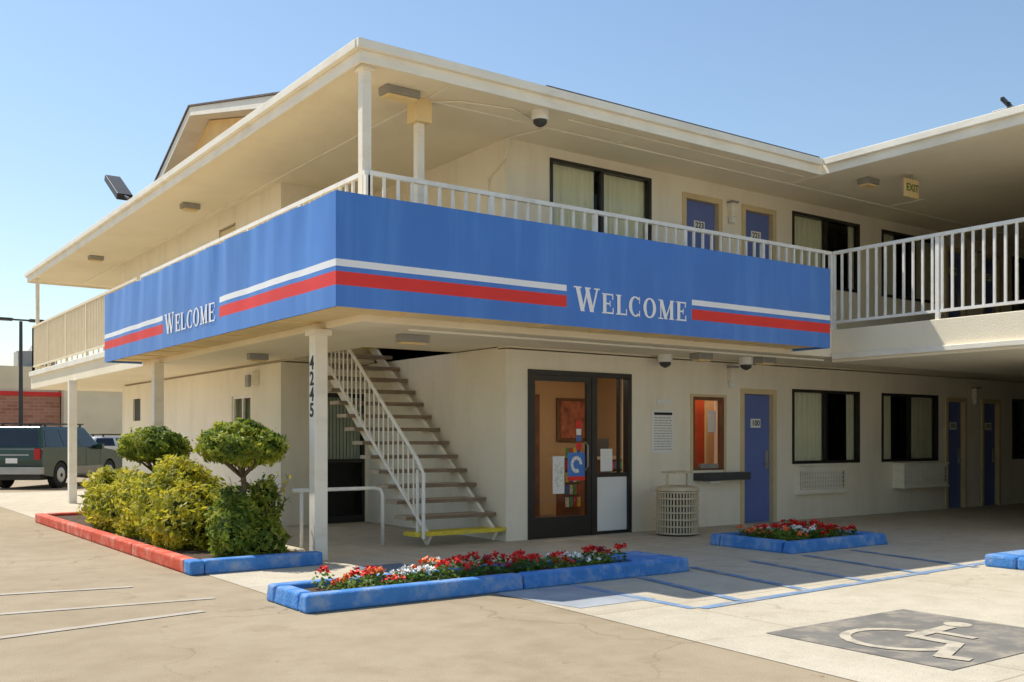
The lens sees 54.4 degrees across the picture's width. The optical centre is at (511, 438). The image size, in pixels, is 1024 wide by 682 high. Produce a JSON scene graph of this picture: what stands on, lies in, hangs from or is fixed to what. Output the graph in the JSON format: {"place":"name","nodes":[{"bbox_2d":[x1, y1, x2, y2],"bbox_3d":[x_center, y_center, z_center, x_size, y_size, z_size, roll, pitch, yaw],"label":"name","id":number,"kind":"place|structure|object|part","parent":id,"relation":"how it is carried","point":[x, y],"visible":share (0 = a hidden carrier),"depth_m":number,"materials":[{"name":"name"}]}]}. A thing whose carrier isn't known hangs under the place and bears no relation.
{"place":"outdoors","nodes":[
{"label":"outdoors","id":0,"kind":"place"},
{"bbox_2d":[0,351,121,436],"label":"brick building","id":1,"kind":"structure","parent":0,"point":[99,412],"depth_m":41.10,"materials":[{"name":"red brick"}]},
{"bbox_2d":[17,346,31,351],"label":"water tank","id":2,"kind":"object","parent":1,"relation":"on","point":[28,348],"visible":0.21,"depth_m":48.96,"materials":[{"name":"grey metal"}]},
{"bbox_2d":[353,563,408,571],"bbox_3d":[-1.335,1.391,10.725,0.600,0.001,0.550,0,0,-36],"label":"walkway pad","id":3,"kind":"object","parent":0,"point":[389,567],"visible":0.6,"depth_m":10.83,"materials":[{"name":"grey concrete"}]},
{"bbox_2d":[0,477,857,681],"bbox_3d":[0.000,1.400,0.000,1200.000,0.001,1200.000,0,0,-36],"label":"ground","id":4,"kind":"structure","parent":0,"point":[236,633],"depth_m":7.01,"materials":[{"name":"concrete"}]},
{"bbox_2d":[0,317,43,425],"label":"street lamp","id":5,"kind":"object","parent":4,"relation":"on","point":[20,364],"visible":0.67,"depth_m":38.15,"materials":[{"name":"black metal"}]},
{"bbox_2d":[0,423,121,487],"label":"parked suv","id":6,"kind":"object","parent":4,"relation":"on","point":[30,452],"visible":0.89,"depth_m":27.72,"materials":[{"name":"green paint"}]},
{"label":"windows","id":7,"kind":"part","parent":6,"relation":"part of","materials":[{"name":"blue glass"}]},
{"bbox_2d":[90,434,120,449],"bbox_3d":[-13.791,0.613,37.164,4.580,1.575,2.160,0,0,-38],"label":"parked car","id":8,"kind":"object","parent":4,"relation":"on","point":[110,442],"visible":0.07,"depth_m":35.66,"materials":[{"name":"white paint"}]},
{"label":"windows","id":9,"kind":"part","parent":8,"relation":"part of","materials":[{"name":"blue glass"}]},
{"bbox_2d":[0,586,214,638],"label":"faded parking lines","id":10,"kind":"object","parent":4,"relation":"on","point":[77,627],"visible":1,"depth_m":8.03,"materials":[{"name":"paint"}]},
{"bbox_2d":[0,490,1023,681],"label":"concrete pavement","id":11,"kind":"structure","parent":0,"point":[970,535],"depth_m":10.08,"materials":[{"name":"beige concrete"}]},
{"bbox_2d":[35,512,322,575],"bbox_3d":[-5.008,1.325,13.827,1.520,0.150,8.020,0,0,-36],"label":"shrub planter","id":12,"kind":"object","parent":11,"relation":"on","point":[186,560],"visible":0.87,"depth_m":10.98,"materials":[{"name":"red paint"}]},
{"bbox_2d":[76,464,145,532],"bbox_3d":[-5.597,0.873,14.618,1.463,0.994,2.626,0,0,-36],"label":"shrub","id":13,"kind":"object","parent":12,"relation":"in","point":[102,486],"visible":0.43,"depth_m":14.09,"materials":[{"name":"green plant"}]},
{"bbox_2d":[115,425,193,470],"bbox_3d":[-5.048,0.566,14.004,1.022,1.521,1.022,0,0,-36],"label":"topiary tree","id":14,"kind":"object","parent":12,"relation":"on","point":[149,445],"visible":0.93,"depth_m":13.76,"materials":[{"name":"green plant"}]},
{"bbox_2d":[110,454,233,550],"bbox_3d":[-4.259,0.772,12.687,1.444,1.195,3.135,0,0,-36],"label":"shrub","id":15,"kind":"object","parent":12,"relation":"in","point":[167,503],"visible":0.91,"depth_m":11.94,"materials":[{"name":"green plant"}]},
{"bbox_2d":[193,417,289,494],"bbox_3d":[-3.054,0.539,11.284,0.974,1.574,1.004,0,0,-36],"label":"topiary tree","id":16,"kind":"object","parent":12,"relation":"on","point":[241,444],"visible":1,"depth_m":11.07,"materials":[{"name":"green plant"}]},
{"bbox_2d":[203,471,293,557],"bbox_3d":[-3.004,0.876,11.329,0.973,0.988,1.210,0,0,-21],"label":"shrub","id":17,"kind":"object","parent":12,"relation":"in","point":[242,524],"visible":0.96,"depth_m":11.02,"materials":[{"name":"green plant"}]},
{"bbox_2d":[35,63,423,560],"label":"columns","id":18,"kind":"structure","parent":11,"relation":"on","point":[318,466],"depth_m":11.40,"materials":[{"name":"white paint"}]},
{"bbox_2d":[309,355,313,369],"bbox_3d":[-2.294,-0.870,11.398,0.002,0.164,0.113,0,0,-36],"label":"address digit","id":19,"kind":"object","parent":18,"relation":"attached to","point":[311,363],"visible":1,"depth_m":11.38,"materials":[{"name":"black metal"}]},
{"bbox_2d":[309,387,313,400],"bbox_3d":[-2.294,-0.510,11.398,0.002,0.164,0.113,0,0,-36],"label":"address digit","id":20,"kind":"object","parent":18,"relation":"attached to","point":[311,394],"visible":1,"depth_m":11.38,"materials":[{"name":"black metal"}]},
{"bbox_2d":[310,403,313,416],"bbox_3d":[-2.293,-0.328,11.398,0.002,0.164,0.097,0,0,-36],"label":"address digit","id":21,"kind":"object","parent":18,"relation":"attached to","point":[311,409],"visible":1,"depth_m":11.40,"materials":[{"name":"black metal"}]},
{"bbox_2d":[310,371,313,385],"bbox_3d":[-2.293,-0.690,11.397,0.002,0.164,0.107,0,0,-36],"label":"address digit","id":22,"kind":"object","parent":18,"relation":"attached to","point":[311,383],"visible":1,"depth_m":11.40,"materials":[{"name":"black metal"}]},
{"bbox_2d":[292,486,383,548],"bbox_3d":[-2.179,1.009,12.614,1.263,0.783,0.048,0,0,-36],"label":"handrail","id":23,"kind":"object","parent":11,"relation":"on","point":[301,490],"visible":0.91,"depth_m":12.64,"materials":[{"name":"white metal"}]},
{"bbox_2d":[308,347,505,544],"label":"stairs","id":24,"kind":"structure","parent":11,"relation":"on","point":[490,529],"depth_m":14.15,"materials":[{"name":"beige metal"}]},
{"bbox_2d":[328,349,425,538],"bbox_3d":[-2.206,-0.659,14.184,0.048,3.878,3.742,0,0,-36],"label":"stair railing","id":25,"kind":"object","parent":24,"relation":"on","point":[405,440],"visible":0.71,"depth_m":13.44,"materials":[{"name":"white metal"}]},
{"bbox_2d":[267,543,688,613],"bbox_3d":[-0.127,1.232,9.532,4.336,0.335,0.836,0,0,-36],"label":"flower planter","id":26,"kind":"object","parent":11,"relation":"on","point":[369,586],"visible":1,"depth_m":9.07,"materials":[{"name":"blue paint"}]},
{"bbox_2d":[122,138,1023,540],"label":"walls","id":27,"kind":"structure","parent":11,"relation":"on","point":[474,406],"depth_m":16.05,"materials":[{"name":"beige paint"}]},
{"bbox_2d":[135,225,364,523],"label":"side windows and door","id":28,"kind":"structure","parent":27,"relation":"attached to","point":[342,459],"depth_m":16.75,"materials":[{"name":"white paint"}]},
{"bbox_2d":[29,310,1023,398],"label":"balcony slab","id":29,"kind":"structure","parent":27,"relation":"attached to","point":[986,347],"depth_m":14.40,"materials":[{"name":"beige paint"}]},
{"bbox_2d":[32,277,139,370],"bbox_3d":[-6.627,-2.290,23.681,7.055,1.180,9.605,0,0,-36],"label":"side railing","id":30,"kind":"object","parent":29,"relation":"on","point":[78,329],"visible":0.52,"depth_m":21.99,"materials":[{"name":"beige paint"}]},
{"bbox_2d":[105,190,829,363],"bbox_3d":[-1.196,-1.870,15.655,7.799,1.140,8.942,0,0,-36],"label":"welcome awning","id":31,"kind":"object","parent":29,"relation":"on","point":[334,255],"visible":1,"depth_m":11.61,"materials":[{"name":"blue fabric"}]},
{"bbox_2d":[140,170,1023,329],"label":"balcony railing","id":32,"kind":"object","parent":29,"relation":"on","point":[368,176],"visible":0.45,"depth_m":13.74,"materials":[{"name":"white metal"}]},
{"bbox_2d":[408,100,823,360],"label":"conduits","id":33,"kind":"object","parent":29,"relation":"on","point":[474,334],"visible":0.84,"depth_m":13.13,"materials":[{"name":"metal"}]},
{"bbox_2d":[658,354,672,367],"bbox_3d":[2.295,-1.159,14.922,0.230,0.199,0.230,0,0,-36],"label":"security camera","id":34,"kind":"object","parent":29,"relation":"attached to","point":[665,360],"visible":1,"depth_m":14.84,"materials":[{"name":"grey plastic"}]},
{"bbox_2d":[739,357,752,369],"bbox_3d":[3.635,-1.159,15.458,0.230,0.199,0.230,0,0,-36],"label":"security camera","id":35,"kind":"object","parent":29,"relation":"attached to","point":[745,363],"visible":1,"depth_m":15.38,"materials":[{"name":"grey plastic"}]},
{"bbox_2d":[32,66,1023,296],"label":"roof and soffit","id":36,"kind":"structure","parent":27,"relation":"on","point":[976,181],"depth_m":14.93,"materials":[{"name":"beige paint"}]},
{"bbox_2d":[104,175,132,200],"bbox_3d":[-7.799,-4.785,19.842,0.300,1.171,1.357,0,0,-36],"label":"floodlight","id":37,"kind":"object","parent":36,"relation":"on","point":[119,189],"visible":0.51,"depth_m":19.83,"materials":[{"name":"grey metal"}]},
{"bbox_2d":[154,91,280,180],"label":"roof gable","id":38,"kind":"structure","parent":36,"relation":"on","point":[201,125],"depth_m":18.55,"materials":[{"name":"beige paint"}]},
{"bbox_2d":[24,37,1023,289],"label":"fascia and gutter","id":39,"kind":"structure","parent":36,"relation":"attached to","point":[338,65],"depth_m":13.23,"materials":[{"name":"white paint"}]},
{"bbox_2d":[992,97,1014,112],"bbox_3d":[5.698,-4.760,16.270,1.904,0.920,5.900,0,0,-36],"label":"floodlight","id":40,"kind":"object","parent":39,"relation":"attached to","point":[1006,102],"visible":0.08,"depth_m":13.49,"materials":[{"name":"black metal"}]},
{"bbox_2d":[531,108,548,126],"bbox_3d":[0.350,-3.979,12.406,0.230,0.199,0.230,0,0,-36],"label":"security camera","id":41,"kind":"object","parent":36,"relation":"attached to","point":[539,117],"visible":1,"depth_m":12.33,"materials":[{"name":"grey plastic"}]},
{"bbox_2d":[903,174,918,198],"bbox_3d":[6.165,-3.900,15.371,0.360,0.359,0.045,0,0,-36],"label":"exit sign","id":42,"kind":"object","parent":36,"relation":"hanging from","point":[910,188],"visible":1,"depth_m":15.34,"materials":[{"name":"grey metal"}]},
{"bbox_2d":[88,83,981,403],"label":"light fixtures","id":43,"kind":"object","parent":27,"relation":"attached to","point":[418,107],"visible":0.95,"depth_m":14.69,"materials":[{"name":"grey metal"}]},
{"bbox_2d":[528,369,750,539],"bbox_3d":[2.007,0.220,14.948,4.335,2.360,0.320,0,0,-36],"label":"entrance storefront","id":44,"kind":"object","parent":27,"relation":"attached to","point":[608,502],"visible":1,"depth_m":14.45,"materials":[{"name":"black metal"}]},
{"bbox_2d":[652,399,673,452],"bbox_3d":[2.308,-0.190,15.227,0.460,0.820,0.016,0,0,-36],"label":"wall sign","id":45,"kind":"object","parent":27,"relation":"attached to","point":[662,431],"visible":1,"depth_m":15.22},
{"bbox_2d":[550,157,1023,463],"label":"windows","id":46,"kind":"structure","parent":27,"relation":"attached to","point":[577,185],"depth_m":17.66,"materials":[{"name":"black glass"}]},
{"bbox_2d":[682,192,1000,523],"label":"room doors","id":47,"kind":"structure","parent":27,"relation":"attached to","point":[758,461],"depth_m":16.76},
{"bbox_2d":[795,462,948,494],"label":"air conditioners","id":48,"kind":"object","parent":27,"relation":"attached to","point":[818,479],"visible":1,"depth_m":17.77,"materials":[{"name":"beige metal"}]},
{"bbox_2d":[494,584,654,607],"bbox_3d":[0.541,1.393,8.812,1.000,0.001,1.050,0,0,-36],"label":"accessible ramp pad","id":49,"kind":"object","parent":11,"relation":"on","point":[571,596],"visible":1,"depth_m":8.78,"materials":[{"name":"paint"}]},
{"bbox_2d":[535,378,715,516],"bbox_3d":[0.825,0.090,16.401,4.450,2.660,3.380,0,0,-36],"label":"lobby interior","id":50,"kind":"object","parent":11,"relation":"on","point":[559,409],"visible":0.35,"depth_m":18.24,"materials":[{"name":"paint"}]},
{"bbox_2d":[655,470,699,535],"bbox_3d":[2.397,0.921,14.440,0.640,0.918,0.640,0,0,-36],"label":"trash can","id":51,"kind":"object","parent":11,"relation":"on","point":[677,510],"visible":1,"depth_m":14.19,"materials":[{"name":"grey plastic"}]},
{"bbox_2d":[567,549,984,608],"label":"parking lines","id":52,"kind":"object","parent":11,"relation":"on","point":[805,590],"visible":0.86,"depth_m":9.61,"materials":[{"name":"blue paint"}]},
{"bbox_2d":[710,518,887,553],"bbox_3d":[3.785,1.232,13.132,1.975,0.335,1.343,0,0,-36],"label":"flower planter","id":53,"kind":"object","parent":11,"relation":"on","point":[793,536],"visible":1,"depth_m":12.72,"materials":[{"name":"blue paint"}]},
{"bbox_2d":[767,609,1023,669],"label":"accessible parking symbol","id":54,"kind":"object","parent":11,"relation":"on","point":[942,641],"visible":1,"depth_m":6.96,"materials":[{"name":"paint"}]},
{"bbox_2d":[985,549,1023,569],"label":"parking kerb","id":55,"kind":"structure","parent":11,"relation":"on","point":[1011,559],"depth_m":10.73,"materials":[{"name":"blue paint"}]},
{"bbox_2d":[0,0,1023,365],"label":"sky","id":56,"kind":"structure","parent":0,"point":[91,90],"materials":[{"name":"blue"}]}
]}

